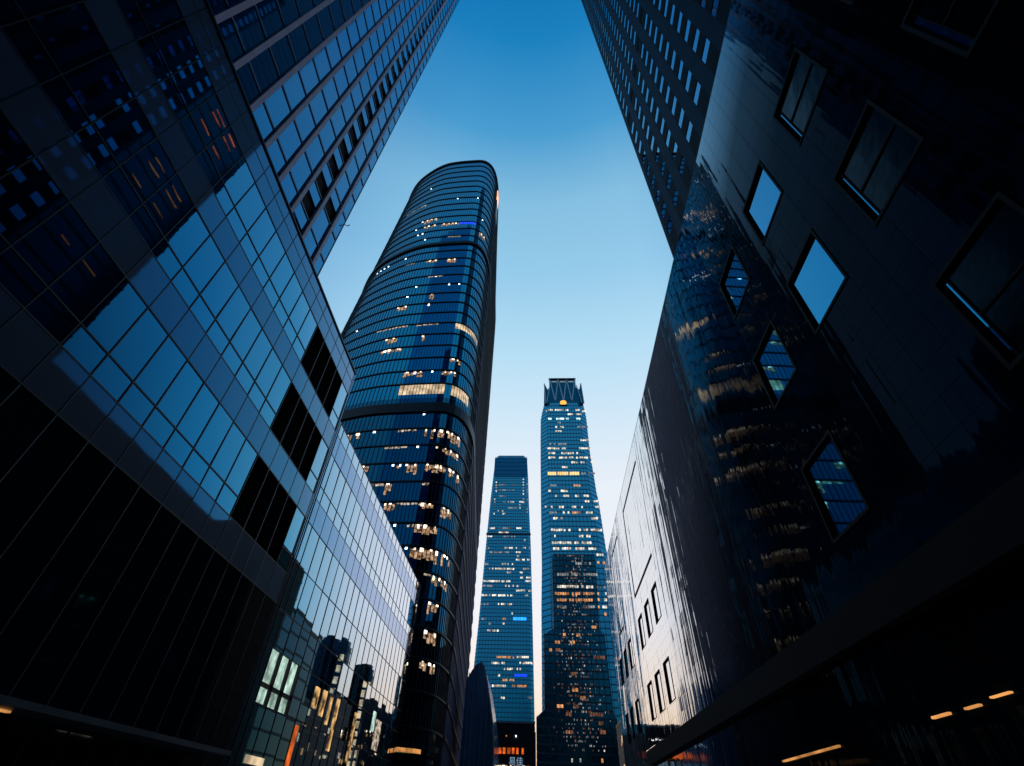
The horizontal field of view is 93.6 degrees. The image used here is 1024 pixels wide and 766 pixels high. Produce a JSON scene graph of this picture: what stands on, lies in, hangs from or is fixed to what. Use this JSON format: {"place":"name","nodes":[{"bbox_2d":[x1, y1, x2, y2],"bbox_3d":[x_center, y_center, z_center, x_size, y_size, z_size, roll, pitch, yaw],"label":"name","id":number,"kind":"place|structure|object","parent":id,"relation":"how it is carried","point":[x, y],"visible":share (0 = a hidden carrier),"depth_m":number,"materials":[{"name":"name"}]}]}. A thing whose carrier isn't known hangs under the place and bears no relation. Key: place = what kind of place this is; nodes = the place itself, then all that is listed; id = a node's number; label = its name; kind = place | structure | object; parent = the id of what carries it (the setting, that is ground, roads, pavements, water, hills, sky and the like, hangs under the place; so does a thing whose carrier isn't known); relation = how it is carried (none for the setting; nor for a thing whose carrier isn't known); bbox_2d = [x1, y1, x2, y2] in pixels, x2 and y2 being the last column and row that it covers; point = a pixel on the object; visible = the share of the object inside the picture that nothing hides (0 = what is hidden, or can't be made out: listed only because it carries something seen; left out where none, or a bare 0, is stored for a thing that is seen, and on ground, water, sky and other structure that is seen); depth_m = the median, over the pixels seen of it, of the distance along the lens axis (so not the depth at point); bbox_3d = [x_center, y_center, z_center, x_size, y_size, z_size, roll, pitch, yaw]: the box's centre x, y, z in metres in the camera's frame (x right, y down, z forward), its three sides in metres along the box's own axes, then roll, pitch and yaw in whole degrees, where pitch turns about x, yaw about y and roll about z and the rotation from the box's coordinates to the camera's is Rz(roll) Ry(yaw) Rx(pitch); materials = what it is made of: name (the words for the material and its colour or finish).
{"place":"outdoors","nodes":[
{"label":"outdoors","id":0,"kind":"place"},
{"bbox_2d":[223,421,420,765],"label":"glass block","id":1,"kind":"structure","parent":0,"point":[327,685],"depth_m":48.72,"materials":[{"name":"blue glass"}]},
{"bbox_2d":[243,754,264,765],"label":"lit window","id":2,"kind":"structure","parent":1,"relation":"in","point":[249,759],"depth_m":33.97,"materials":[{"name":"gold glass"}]},
{"bbox_2d":[256,687,266,704],"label":"lit window","id":3,"kind":"structure","parent":1,"relation":"in","point":[262,692],"depth_m":35.25,"materials":[{"name":"green"}]},
{"bbox_2d":[263,649,278,683],"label":"lit window","id":4,"kind":"structure","parent":1,"relation":"in","point":[274,655],"depth_m":36.47,"materials":[{"name":"green"}]},
{"bbox_2d":[267,692,277,709],"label":"lit window","id":5,"kind":"structure","parent":1,"relation":"in","point":[271,704],"depth_m":36.72,"materials":[{"name":"green"}]},
{"bbox_2d":[273,656,288,689],"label":"lit window","id":6,"kind":"structure","parent":1,"relation":"in","point":[281,671],"depth_m":38.03,"materials":[{"name":"green"}]},
{"bbox_2d":[261,652,300,714],"bbox_3d":[-18.247,23.447,37.638,0.220,3.500,5.970,0,-43,3],"label":"window frame","id":7,"kind":"structure","parent":1,"relation":"in","point":[269,686],"depth_m":37.68,"materials":[{"name":"black metal"}]},
{"bbox_2d":[278,698,287,713],"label":"lit window","id":8,"kind":"structure","parent":1,"relation":"in","point":[282,706],"depth_m":38.16,"materials":[{"name":"green"}]},
{"bbox_2d":[284,662,297,694],"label":"lit window","id":9,"kind":"structure","parent":1,"relation":"in","point":[293,668],"depth_m":39.43,"materials":[{"name":"green"}]},
{"bbox_2d":[285,725,298,765],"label":"lit window","id":10,"kind":"structure","parent":1,"relation":"in","point":[296,727],"depth_m":39.40,"materials":[{"name":"orange glass"}]},
{"bbox_2d":[311,686,320,708],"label":"lit window","id":11,"kind":"structure","parent":1,"relation":"in","point":[316,696],"depth_m":43.75,"materials":[{"name":"orange glass"}]},
{"bbox_2d":[318,690,327,716],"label":"lit window","id":12,"kind":"structure","parent":1,"relation":"in","point":[325,693],"depth_m":45.20,"materials":[{"name":"orange glass"}]},
{"bbox_2d":[325,697,332,724],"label":"lit window","id":13,"kind":"structure","parent":1,"relation":"in","point":[329,709],"depth_m":46.41,"materials":[{"name":"orange glass"}]},
{"bbox_2d":[326,699,340,750],"bbox_3d":[-17.600,33.669,47.460,0.040,4.200,0.800,0,-43,3],"label":"lit window","id":14,"kind":"structure","parent":1,"relation":"in","point":[338,701],"depth_m":47.39,"materials":[{"name":"orange glass"}]},
{"bbox_2d":[345,712,357,762],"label":"lit window","id":15,"kind":"structure","parent":1,"relation":"in","point":[355,718],"depth_m":51.98,"materials":[{"name":"beige glass"}]},
{"bbox_2d":[371,711,376,731],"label":"lit window","id":16,"kind":"structure","parent":1,"relation":"in","point":[374,717],"depth_m":59.05,"materials":[{"name":"green glass"}]},
{"bbox_2d":[372,719,381,750],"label":"lit window","id":17,"kind":"structure","parent":1,"relation":"in","point":[378,724],"depth_m":60.14,"materials":[{"name":"beige glass"}]},
{"bbox_2d":[318,0,673,765],"label":"sky","id":18,"kind":"structure","parent":0,"point":[523,88],"materials":[{"name":"blue"}]},
{"bbox_2d":[496,720,534,765],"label":"shop block","id":19,"kind":"structure","parent":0,"point":[516,741],"depth_m":128.84,"materials":[{"name":"stone"}]},
{"bbox_2d":[540,378,619,722],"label":"crown tower","id":20,"kind":"structure","parent":0,"point":[571,521],"depth_m":499.45,"materials":[{"name":"teal glass"}]},
{"bbox_2d":[552,541,571,543],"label":"lit window","id":21,"kind":"structure","parent":20,"relation":"in","point":[553,542],"depth_m":466.60,"materials":[{"name":"white glass"}]},
{"bbox_2d":[616,720,624,765],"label":"arcade block","id":22,"kind":"structure","parent":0,"point":[620,745],"depth_m":154.75,"materials":[{"name":"stone"}]},
{"bbox_2d":[581,0,731,257],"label":"hotel tower","id":23,"kind":"structure","parent":0,"point":[660,58],"depth_m":42.76,"materials":[{"name":"stone"}]},
{"bbox_2d":[583,0,626,94],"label":"upper windows","id":24,"kind":"structure","parent":23,"relation":"in","point":[583,0],"depth_m":72.19,"materials":[{"name":"blue glass"}]},
{"bbox_2d":[654,66,657,83],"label":"window","id":25,"kind":"structure","parent":23,"relation":"in","point":[656,70],"depth_m":45.78,"materials":[{"name":"blue glass"}]},
{"bbox_2d":[654,107,658,123],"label":"window","id":26,"kind":"structure","parent":23,"relation":"in","point":[657,110],"depth_m":45.69,"materials":[{"name":"blue glass"}]},
{"bbox_2d":[656,187,659,203],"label":"window","id":27,"kind":"structure","parent":23,"relation":"in","point":[658,190],"depth_m":45.71,"materials":[{"name":"blue glass"}]},
{"bbox_2d":[658,34,662,52],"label":"window","id":28,"kind":"structure","parent":23,"relation":"in","point":[661,36],"depth_m":43.87,"materials":[{"name":"blue glass"}]},
{"bbox_2d":[659,74,663,92],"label":"window","id":29,"kind":"structure","parent":23,"relation":"in","point":[661,82],"depth_m":43.74,"materials":[{"name":"blue glass"}]},
{"bbox_2d":[660,117,663,134],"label":"window","id":30,"kind":"structure","parent":23,"relation":"in","point":[662,121],"depth_m":43.64,"materials":[{"name":"blue glass"}]},
{"bbox_2d":[660,159,664,177],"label":"window","id":31,"kind":"structure","parent":23,"relation":"in","point":[663,163],"depth_m":43.78,"materials":[{"name":"blue glass"}]},
{"bbox_2d":[661,200,665,218],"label":"window","id":32,"kind":"structure","parent":23,"relation":"in","point":[664,206],"depth_m":43.69,"materials":[{"name":"blue glass"}]},
{"bbox_2d":[663,0,667,17],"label":"window","id":33,"kind":"structure","parent":23,"relation":"in","point":[666,1],"depth_m":42.03,"materials":[{"name":"blue glass"}]},
{"bbox_2d":[664,42,668,60],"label":"window","id":34,"kind":"structure","parent":23,"relation":"in","point":[667,44],"depth_m":41.93,"materials":[{"name":"blue glass"}]},
{"bbox_2d":[665,84,669,103],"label":"window","id":35,"kind":"structure","parent":23,"relation":"in","point":[668,89],"depth_m":41.83,"materials":[{"name":"blue glass"}]},
{"bbox_2d":[665,128,670,147],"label":"window","id":36,"kind":"structure","parent":23,"relation":"in","point":[668,133],"depth_m":41.73,"materials":[{"name":"blue glass"}]},
{"bbox_2d":[666,173,670,191],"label":"window","id":37,"kind":"structure","parent":23,"relation":"in","point":[669,176],"depth_m":41.90,"materials":[{"name":"blue glass"}]},
{"bbox_2d":[667,216,671,234],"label":"window","id":38,"kind":"structure","parent":23,"relation":"in","point":[670,221],"depth_m":41.79,"materials":[{"name":"blue glass"}]},
{"bbox_2d":[669,4,674,24],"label":"window","id":39,"kind":"structure","parent":23,"relation":"in","point":[673,7],"depth_m":39.96,"materials":[{"name":"blue glass"}]},
{"bbox_2d":[670,50,675,70],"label":"window","id":40,"kind":"structure","parent":23,"relation":"in","point":[674,53],"depth_m":40.05,"materials":[{"name":"blue glass"}]},
{"bbox_2d":[671,96,676,116],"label":"window","id":41,"kind":"structure","parent":23,"relation":"in","point":[674,98],"depth_m":40.03,"materials":[{"name":"blue glass"}]},
{"bbox_2d":[672,142,676,161],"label":"window","id":42,"kind":"structure","parent":23,"relation":"in","point":[675,145],"depth_m":39.98,"materials":[{"name":"blue glass"}]},
{"bbox_2d":[672,187,677,206],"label":"window","id":43,"kind":"structure","parent":23,"relation":"in","point":[674,201],"depth_m":39.87,"materials":[{"name":"blue glass"}]},
{"bbox_2d":[676,11,681,33],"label":"window","id":44,"kind":"structure","parent":23,"relation":"in","point":[680,14],"depth_m":38.09,"materials":[{"name":"blue glass"}]},
{"bbox_2d":[677,59,682,80],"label":"window","id":45,"kind":"structure","parent":23,"relation":"in","point":[681,63],"depth_m":38.03,"materials":[{"name":"blue glass"}]},
{"bbox_2d":[678,107,683,128],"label":"window","id":46,"kind":"structure","parent":23,"relation":"in","point":[681,111],"depth_m":38.12,"materials":[{"name":"blue glass"}]},
{"bbox_2d":[679,156,684,177],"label":"window","id":47,"kind":"structure","parent":23,"relation":"in","point":[682,162],"depth_m":38.09,"materials":[{"name":"blue glass"}]},
{"bbox_2d":[684,19,690,42],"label":"window","id":48,"kind":"structure","parent":23,"relation":"in","point":[688,22],"depth_m":36.15,"materials":[{"name":"blue glass"}]},
{"bbox_2d":[685,70,690,92],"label":"window","id":49,"kind":"structure","parent":23,"relation":"in","point":[688,78],"depth_m":36.20,"materials":[{"name":"blue glass"}]},
{"bbox_2d":[685,120,691,143],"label":"window","id":50,"kind":"structure","parent":23,"relation":"in","point":[689,128],"depth_m":36.23,"materials":[{"name":"blue glass"}]},
{"bbox_2d":[692,28,699,52],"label":"window","id":51,"kind":"structure","parent":23,"relation":"in","point":[697,31],"depth_m":34.37,"materials":[{"name":"blue glass"}]},
{"bbox_2d":[693,81,700,105],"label":"window","id":52,"kind":"structure","parent":23,"relation":"in","point":[697,89],"depth_m":34.31,"materials":[{"name":"blue glass"}]},
{"bbox_2d":[701,38,709,63],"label":"window","id":53,"kind":"structure","parent":23,"relation":"in","point":[706,46],"depth_m":32.39,"materials":[{"name":"blue glass"}]},
{"bbox_2d":[711,0,718,17],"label":"window","id":54,"kind":"structure","parent":23,"relation":"in","point":[715,2],"depth_m":30.68,"materials":[{"name":"blue glass"}]},
{"bbox_2d":[604,0,1023,765],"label":"stone building","id":55,"kind":"structure","parent":0,"point":[816,550],"depth_m":18.44,"materials":[{"name":"black stone"}]},
{"bbox_2d":[619,656,624,686],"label":"window","id":56,"kind":"structure","parent":55,"relation":"in","point":[621,664],"depth_m":70.70,"materials":[{"name":"blue glass"}]},
{"bbox_2d":[623,647,628,678],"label":"window","id":57,"kind":"structure","parent":55,"relation":"in","point":[624,653],"depth_m":67.15,"materials":[{"name":"grey glass"}]},
{"bbox_2d":[625,713,630,743],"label":"window","id":58,"kind":"structure","parent":55,"relation":"in","point":[627,716],"depth_m":66.27,"materials":[{"name":"black glass"}]},
{"bbox_2d":[628,638,633,669],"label":"window","id":59,"kind":"structure","parent":55,"relation":"in","point":[629,642],"depth_m":63.53,"materials":[{"name":"grey glass"}]},
{"bbox_2d":[630,706,636,739],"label":"window","id":60,"kind":"structure","parent":55,"relation":"in","point":[631,709],"depth_m":62.58,"materials":[{"name":"black glass"}]},
{"bbox_2d":[635,699,641,733],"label":"window","id":61,"kind":"structure","parent":55,"relation":"in","point":[637,701],"depth_m":59.08,"materials":[{"name":"grey glass"}]},
{"bbox_2d":[638,614,645,649],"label":"window","id":62,"kind":"structure","parent":55,"relation":"in","point":[640,623],"depth_m":56.38,"materials":[{"name":"white glass"}]},
{"bbox_2d":[644,598,652,637],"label":"window","id":63,"kind":"structure","parent":55,"relation":"in","point":[646,607],"depth_m":52.76,"materials":[{"name":"white glass"}]},
{"bbox_2d":[647,680,656,721],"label":"window","id":64,"kind":"structure","parent":55,"relation":"in","point":[649,687],"depth_m":51.75,"materials":[{"name":"white glass"}]},
{"bbox_2d":[651,582,660,624],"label":"window","id":65,"kind":"structure","parent":55,"relation":"in","point":[657,613],"depth_m":49.07,"materials":[{"name":"white glass"}]},
{"bbox_2d":[654,669,664,713],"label":"window","id":66,"kind":"structure","parent":55,"relation":"in","point":[658,684],"depth_m":48.16,"materials":[{"name":"white glass"}]},
{"bbox_2d":[663,657,675,704],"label":"window","id":67,"kind":"structure","parent":55,"relation":"in","point":[666,665],"depth_m":44.44,"materials":[{"name":"white glass"}]},
{"bbox_2d":[719,245,749,319],"bbox_3d":[13.138,-5.913,28.210,0.340,3.440,2.880,-1,-43,3],"label":"window","id":68,"kind":"structure","parent":55,"relation":"in","point":[735,279],"depth_m":28.41,"materials":[{"name":"blue glass"}]},
{"bbox_2d":[742,160,782,245],"bbox_3d":[12.887,-9.224,24.623,0.340,3.440,2.880,-1,-43,3],"label":"window","id":69,"kind":"structure","parent":55,"relation":"in","point":[764,195],"depth_m":24.78,"materials":[{"name":"blue glass"}]},
{"bbox_2d":[752,319,797,409],"bbox_3d":[12.956,-0.919,23.613,0.340,3.460,2.880,-1,-43,3],"label":"window","id":70,"kind":"structure","parent":55,"relation":"in","point":[773,362],"depth_m":23.75,"materials":[{"name":"blue glass"}]},
{"bbox_2d":[772,47,827,145],"bbox_3d":[12.637,-12.535,21.036,0.340,3.440,2.880,-1,-43,3],"label":"window","id":71,"kind":"structure","parent":55,"relation":"in","point":[804,80],"depth_m":21.11,"materials":[{"name":"black glass"}]},
{"bbox_2d":[786,228,847,334],"bbox_3d":[12.705,-4.230,20.026,0.340,3.460,2.880,-1,-43,3],"label":"window","id":72,"kind":"structure","parent":55,"relation":"in","point":[816,279],"depth_m":20.11,"materials":[{"name":"blue glass"}]},
{"bbox_2d":[800,429,870,543],"bbox_3d":[12.773,4.082,19.009,0.340,3.460,2.880,-1,-43,3],"label":"window","id":73,"kind":"structure","parent":55,"relation":"in","point":[836,493],"depth_m":19.07,"materials":[{"name":"blue glass"}]},
{"bbox_2d":[840,0,854,5],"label":"window","id":74,"kind":"structure","parent":55,"relation":"in","point":[850,2],"depth_m":17.46,"materials":[{"name":"black"}]},
{"bbox_2d":[832,99,924,226],"bbox_3d":[12.455,-7.541,16.439,0.340,3.460,2.880,-1,-43,3],"label":"window","id":75,"kind":"structure","parent":55,"relation":"in","point":[881,148],"depth_m":16.43,"materials":[{"name":"black glass"}]},
{"bbox_2d":[900,0,1000,57],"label":"window","id":76,"kind":"structure","parent":55,"relation":"in","point":[957,26],"depth_m":13.34,"materials":[{"name":"black glass"}]},
{"bbox_2d":[930,190,1023,370],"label":"window","id":77,"kind":"structure","parent":55,"relation":"in","point":[982,281],"depth_m":12.23,"materials":[{"name":"black glass"}]},
{"label":"ground","id":78,"kind":"structure","parent":0,"visible":0},
{"bbox_2d":[0,0,356,765],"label":"glass podium","id":79,"kind":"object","parent":78,"relation":"on","point":[178,374],"visible":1,"depth_m":24.59,"materials":[{"name":"blue glass"}]},
{"bbox_2d":[208,0,458,275],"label":"finned tower","id":80,"kind":"structure","parent":78,"relation":"on","point":[328,86],"depth_m":60.55,"materials":[{"name":"blue glass"}]},
{"bbox_2d":[340,160,498,765],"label":"rounded tower","id":81,"kind":"structure","parent":78,"relation":"on","point":[418,334],"depth_m":124.90,"materials":[{"name":"blue glass"}]},
{"bbox_2d":[383,483,391,494],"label":"lit window","id":82,"kind":"structure","parent":81,"relation":"in","point":[390,485],"depth_m":102.36,"materials":[{"name":"beige glass"}]},
{"bbox_2d":[384,503,394,511],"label":"lit window","id":83,"kind":"structure","parent":81,"relation":"in","point":[389,505],"depth_m":99.25,"materials":[{"name":"beige glass"}]},
{"bbox_2d":[380,348,401,354],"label":"lit window","id":84,"kind":"structure","parent":81,"relation":"in","point":[399,349],"depth_m":132.59,"materials":[{"name":"beige glass"}]},
{"bbox_2d":[406,464,416,473],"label":"lit window","id":85,"kind":"structure","parent":81,"relation":"in","point":[408,466],"depth_m":105.19,"materials":[{"name":"beige glass"}]},
{"bbox_2d":[403,372,422,377],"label":"lit window","id":86,"kind":"structure","parent":81,"relation":"in","point":[404,375],"depth_m":125.09,"materials":[{"name":"beige glass"}]},
{"bbox_2d":[398,384,444,394],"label":"lit window","id":87,"kind":"structure","parent":81,"relation":"in","point":[440,386],"depth_m":121.16,"materials":[{"name":"beige glass"}]},
{"bbox_2d":[414,525,436,534],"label":"lit window","id":88,"kind":"structure","parent":81,"relation":"in","point":[419,528],"depth_m":95.68,"materials":[{"name":"beige glass"}]},
{"bbox_2d":[421,503,432,508],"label":"lit window","id":89,"kind":"structure","parent":81,"relation":"in","point":[422,504],"depth_m":99.01,"materials":[{"name":"beige glass"}]},
{"bbox_2d":[419,661,434,674],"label":"lit window","id":90,"kind":"structure","parent":81,"relation":"in","point":[421,664],"depth_m":81.27,"materials":[{"name":"beige"}]},
{"bbox_2d":[409,547,449,566],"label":"lit window","id":91,"kind":"structure","parent":81,"relation":"in","point":[432,556],"depth_m":92.53,"materials":[{"name":"beige glass"}]},
{"bbox_2d":[423,630,435,645],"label":"lit window","id":92,"kind":"structure","parent":81,"relation":"in","point":[425,631],"depth_m":84.18,"materials":[{"name":"beige glass"}]},
{"bbox_2d":[426,602,436,613],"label":"lit window","id":93,"kind":"structure","parent":81,"relation":"in","point":[429,604],"depth_m":87.22,"materials":[{"name":"beige glass"}]},
{"bbox_2d":[431,576,446,591],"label":"lit window","id":94,"kind":"structure","parent":81,"relation":"in","point":[444,584],"depth_m":91.02,"materials":[{"name":"beige glass"}]},
{"bbox_2d":[424,464,458,482],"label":"lit window","id":95,"kind":"structure","parent":81,"relation":"in","point":[426,466],"depth_m":105.55,"materials":[{"name":"beige glass"}]},
{"bbox_2d":[424,429,459,446],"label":"lit window","id":96,"kind":"structure","parent":81,"relation":"in","point":[456,440],"depth_m":111.97,"materials":[{"name":"beige glass"}]},
{"bbox_2d":[440,507,450,519],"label":"lit window","id":97,"kind":"structure","parent":81,"relation":"in","point":[448,513],"depth_m":100.07,"materials":[{"name":"beige glass"}]},
{"bbox_2d":[436,446,457,460],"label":"lit window","id":98,"kind":"structure","parent":81,"relation":"in","point":[446,453],"depth_m":109.59,"materials":[{"name":"beige glass"}]},
{"bbox_2d":[451,386,468,406],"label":"lit window","id":99,"kind":"structure","parent":81,"relation":"in","point":[455,391],"depth_m":122.12,"materials":[{"name":"beige glass"}]},
{"bbox_2d":[455,323,476,344],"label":"lit window","id":100,"kind":"structure","parent":81,"relation":"in","point":[468,330],"depth_m":138.21,"materials":[{"name":"beige glass"}]},
{"bbox_2d":[459,662,498,765],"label":"curved glass hall","id":101,"kind":"structure","parent":78,"relation":"on","point":[479,744],"depth_m":107.81,"materials":[{"name":"blue glass"}]},
{"bbox_2d":[474,455,535,765],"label":"office tower","id":102,"kind":"structure","parent":78,"relation":"on","point":[504,649],"depth_m":625.74,"materials":[{"name":"teal glass"}]},
{"bbox_2d":[536,554,619,765],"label":"dark tower","id":103,"kind":"structure","parent":78,"relation":"on","point":[576,721],"depth_m":302.34,"materials":[{"name":"teal"}]},
{"bbox_2d":[555,592,573,594],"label":"lit window","id":104,"kind":"structure","parent":103,"relation":"in","point":[556,593],"depth_m":337.64,"materials":[{"name":"orange"}]},
{"bbox_2d":[557,585,592,587],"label":"lit window","id":105,"kind":"structure","parent":103,"relation":"in","point":[561,586],"depth_m":340.70,"materials":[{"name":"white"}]},
{"bbox_2d":[557,573,597,575],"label":"lit window","id":106,"kind":"structure","parent":103,"relation":"in","point":[592,574],"depth_m":346.32,"materials":[{"name":"white glass"}]},
{"bbox_2d":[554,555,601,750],"bbox_3d":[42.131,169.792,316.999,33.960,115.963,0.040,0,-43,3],"label":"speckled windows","id":107,"kind":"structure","parent":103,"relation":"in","point":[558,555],"depth_m":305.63,"materials":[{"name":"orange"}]},
{"bbox_2d":[557,555,610,750],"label":"speckled windows","id":108,"kind":"structure","parent":103,"relation":"in","point":[567,555],"depth_m":306.71,"materials":[{"name":"orange"}]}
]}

